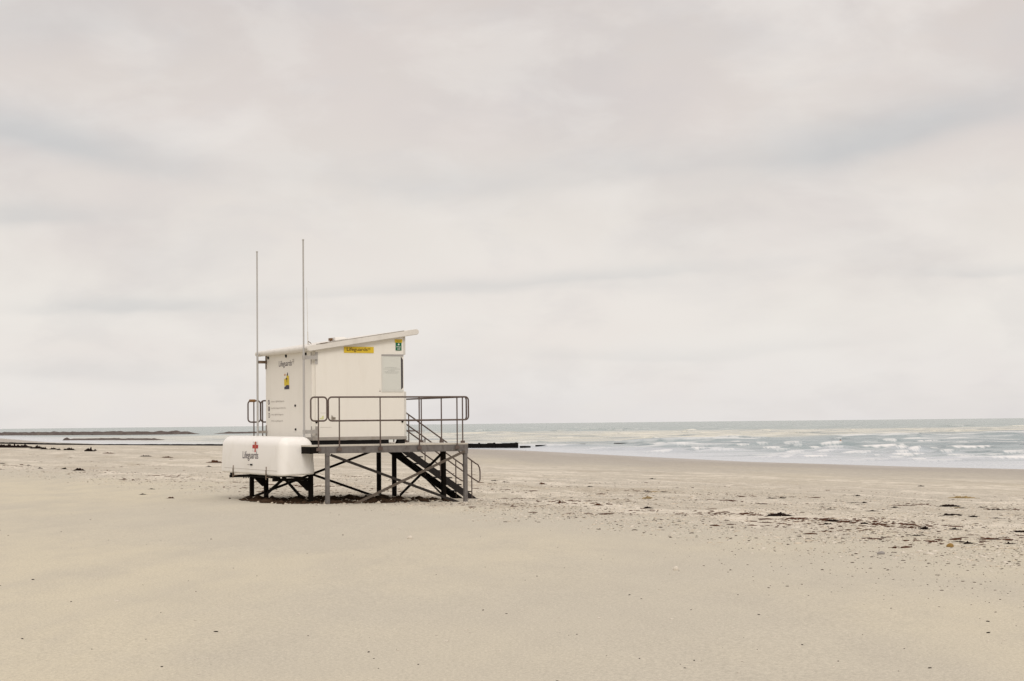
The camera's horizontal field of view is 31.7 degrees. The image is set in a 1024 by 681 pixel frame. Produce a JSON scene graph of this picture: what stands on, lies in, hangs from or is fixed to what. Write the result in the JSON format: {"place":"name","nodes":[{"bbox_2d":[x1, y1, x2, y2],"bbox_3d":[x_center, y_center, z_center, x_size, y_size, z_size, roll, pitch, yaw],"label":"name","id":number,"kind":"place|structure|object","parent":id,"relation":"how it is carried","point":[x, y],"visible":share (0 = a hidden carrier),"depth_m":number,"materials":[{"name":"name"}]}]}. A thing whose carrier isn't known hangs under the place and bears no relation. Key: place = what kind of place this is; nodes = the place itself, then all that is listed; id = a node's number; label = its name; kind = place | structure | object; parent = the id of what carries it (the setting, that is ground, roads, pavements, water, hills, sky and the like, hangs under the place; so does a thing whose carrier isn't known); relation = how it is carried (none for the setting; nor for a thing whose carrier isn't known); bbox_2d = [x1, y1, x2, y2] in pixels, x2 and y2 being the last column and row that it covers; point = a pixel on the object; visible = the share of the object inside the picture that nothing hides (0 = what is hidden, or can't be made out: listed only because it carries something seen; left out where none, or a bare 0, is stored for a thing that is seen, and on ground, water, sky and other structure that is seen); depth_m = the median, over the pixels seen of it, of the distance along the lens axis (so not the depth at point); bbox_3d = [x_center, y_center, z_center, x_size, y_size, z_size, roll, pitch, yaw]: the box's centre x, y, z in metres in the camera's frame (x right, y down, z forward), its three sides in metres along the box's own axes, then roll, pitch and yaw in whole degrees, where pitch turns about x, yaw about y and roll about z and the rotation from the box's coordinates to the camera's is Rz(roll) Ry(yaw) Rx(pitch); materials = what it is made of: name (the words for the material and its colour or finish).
{"place":"outdoors","nodes":[
{"label":"outdoors","id":0,"kind":"place"},
{"bbox_2d":[0,438,1023,680],"bbox_3d":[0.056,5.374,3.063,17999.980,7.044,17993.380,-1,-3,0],"label":"sand ground","id":1,"kind":"structure","parent":0,"point":[363,570],"depth_m":20.94,"materials":[{"name":"beige sand"}]},
{"bbox_2d":[0,444,31,447],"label":"seaweed clump","id":2,"kind":"object","parent":1,"relation":"on","point":[13,446],"visible":0.93,"depth_m":181.72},
{"bbox_2d":[29,445,43,448],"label":"seaweed clump","id":3,"kind":"object","parent":1,"relation":"on","point":[37,447],"visible":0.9,"depth_m":175.48,"materials":[{"name":"black plant"}]},
{"bbox_2d":[0,430,197,435],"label":"rock reef","id":4,"kind":"object","parent":1,"relation":"on","point":[100,433],"visible":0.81,"depth_m":745.85},
{"bbox_2d":[0,442,222,445],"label":"timber groyne","id":5,"kind":"object","parent":1,"relation":"on","point":[115,444],"visible":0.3,"depth_m":285.07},
{"bbox_2d":[71,438,163,439],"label":"rock reef","id":6,"kind":"object","parent":1,"relation":"on","point":[116,439],"visible":0.64,"depth_m":433.64},
{"bbox_2d":[229,494,449,503],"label":"weed litter","id":7,"kind":"object","parent":1,"relation":"on","point":[334,499],"visible":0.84,"depth_m":43.76,"materials":[{"name":"black plant"}]},
{"bbox_2d":[242,496,439,503],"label":"litter stones","id":8,"kind":"object","parent":1,"relation":"on","point":[407,498],"visible":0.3,"depth_m":44.18,"materials":[{"name":"brown stone"}]},
{"bbox_2d":[229,396,468,503],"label":"steel platform","id":9,"kind":"structure","parent":1,"relation":"on","point":[306,484],"depth_m":43.38,"materials":[{"name":"metal"}]},
{"bbox_2d":[222,436,313,479],"bbox_3d":[-6.045,2.863,44.273,0.950,1.038,4.374,1,-3,-28],"label":"storage box","id":10,"kind":"object","parent":9,"relation":"on","point":[272,455],"visible":0.99,"depth_m":43.00,"materials":[{"name":"white plastic"}]},
{"bbox_2d":[255,314,418,444],"bbox_3d":[-4.424,0.644,45.182,2.941,3.879,3.640,1,-3,-28],"label":"lifeguard hut","id":11,"kind":"object","parent":9,"relation":"on","point":[336,370],"visible":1,"depth_m":43.79,"materials":[{"name":"beige paint"}]},
{"bbox_2d":[256,251,266,435],"bbox_3d":[-6.383,0.176,45.873,0.269,4.900,0.105,1,-3,-28],"label":"flagpole","id":12,"kind":"object","parent":11,"relation":"attached to","point":[257,377],"visible":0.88,"depth_m":45.80,"materials":[{"name":"metal"}]},
{"bbox_2d":[284,371,288,389],"bbox_3d":[-5.582,0.986,44.623,0.004,0.460,0.370,1,-3,-28],"label":"poster","id":13,"kind":"object","parent":11,"relation":"attached to","point":[286,380],"depth_m":44.62,"materials":[{"name":"paper"}]},
{"bbox_2d":[302,239,317,437],"bbox_3d":[-4.853,0.033,43.113,0.404,4.900,0.174,1,-3,-32],"label":"flagpole","id":14,"kind":"object","parent":11,"relation":"attached to","point":[311,431],"visible":0.99,"depth_m":42.98,"materials":[{"name":"metal"}]},
{"bbox_2d":[344,347,373,352],"bbox_3d":[-3.710,0.227,43.669,0.785,0.150,0.012,1,-3,-28],"label":"lifeguard sign","id":15,"kind":"object","parent":11,"relation":"attached to","point":[358,349],"visible":1,"depth_m":43.67,"materials":[{"name":"yellow plastic"}]},
{"bbox_2d":[381,354,403,391],"bbox_3d":[-3.655,0.870,45.486,0.596,0.916,3.214,1,-3,-28],"label":"window","id":16,"kind":"structure","parent":11,"relation":"in","point":[392,364],"depth_m":44.06,"materials":[{"name":"white glass"}]},
{"bbox_2d":[395,339,401,350],"bbox_3d":[-2.780,0.108,44.170,0.195,0.273,0.012,1,-3,-28],"label":"first aid sign","id":17,"kind":"object","parent":11,"relation":"attached to","point":[398,342],"visible":1,"depth_m":44.17,"materials":[{"name":"green plastic"}]},
{"bbox_2d":[388,412,480,498],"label":"metal staircase","id":18,"kind":"structure","parent":1,"relation":"on","point":[436,473],"depth_m":48.16,"materials":[{"name":"metal"}]},
{"bbox_2d":[468,442,517,447],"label":"timber groyne","id":19,"kind":"object","parent":1,"relation":"on","point":[498,445],"visible":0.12,"depth_m":223.84,"materials":[{"name":"black wood"}]},
{"bbox_2d":[0,508,1008,668],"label":"dry specks","id":20,"kind":"object","parent":1,"relation":"on","point":[507,613],"visible":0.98,"depth_m":15.78,"materials":[{"name":"brown"}]},
{"bbox_2d":[4,506,1018,679],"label":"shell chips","id":21,"kind":"object","parent":1,"relation":"on","point":[470,632],"visible":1,"depth_m":15.98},
{"bbox_2d":[0,468,1023,569],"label":"shell fragments","id":22,"kind":"object","parent":1,"relation":"on","point":[700,516],"visible":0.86,"depth_m":36.41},
{"bbox_2d":[1,463,1023,571],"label":"shell grit","id":23,"kind":"object","parent":1,"relation":"on","point":[879,531],"visible":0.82,"depth_m":37.74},
{"bbox_2d":[1,453,1023,562],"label":"shell drift","id":24,"kind":"object","parent":1,"relation":"on","point":[932,554],"visible":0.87,"depth_m":33.72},
{"bbox_2d":[8,453,1023,547],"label":"seaweed scraps","id":25,"kind":"object","parent":1,"relation":"on","point":[880,523],"visible":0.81,"depth_m":35.24,"materials":[{"name":"brown plant"}]},
{"bbox_2d":[11,471,1023,568],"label":"dark pebbles","id":26,"kind":"object","parent":1,"relation":"on","point":[712,520],"visible":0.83,"depth_m":36.24,"materials":[{"name":"stone"}]},
{"bbox_2d":[767,512,792,515],"bbox_3d":[5.347,3.479,36.015,0.619,0.104,0.330,0,-3,-5],"label":"seaweed clump","id":27,"kind":"object","parent":1,"relation":"on","point":[778,514],"visible":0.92,"depth_m":35.95,"materials":[{"name":"black plant"}]},
{"bbox_2d":[675,522,1023,618],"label":"foreground grit","id":28,"kind":"object","parent":1,"relation":"on","point":[893,555],"visible":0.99,"depth_m":23.27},
{"bbox_2d":[937,504,959,506],"bbox_3d":[10.022,3.808,41.520,0.647,0.085,0.278,-1,-3,14],"label":"seaweed clump","id":29,"kind":"object","parent":1,"relation":"on","point":[949,505],"visible":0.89,"depth_m":41.46,"materials":[{"name":"black plant"}]},
{"bbox_2d":[944,513,961,515],"bbox_3d":[8.973,3.559,36.764,0.441,0.068,0.242,-1,-3,1],"label":"seaweed clump","id":30,"kind":"object","parent":1,"relation":"on","point":[946,514],"visible":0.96,"depth_m":36.70,"materials":[{"name":"black plant"}]},
{"bbox_2d":[949,496,974,497],"bbox_3d":[12.158,4.227,48.581,0.893,0.088,0.424,-1,-3,8],"label":"seaweed clump","id":31,"kind":"object","parent":1,"relation":"on","point":[961,497],"visible":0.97,"depth_m":48.50,"materials":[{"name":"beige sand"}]},
{"bbox_2d":[0,418,1023,468],"bbox_3d":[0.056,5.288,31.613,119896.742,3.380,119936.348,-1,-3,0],"label":"sea water","id":32,"kind":"structure","parent":0,"point":[996,443],"depth_m":294.19,"materials":[{"name":"grey liquid"}]},
{"bbox_2d":[215,430,414,433],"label":"rock reef","id":33,"kind":"object","parent":32,"relation":"in","point":[256,432],"visible":0.16,"depth_m":751.23},
{"bbox_2d":[0,0,1023,428],"label":"sky","id":34,"kind":"structure","parent":0,"point":[578,211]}
]}

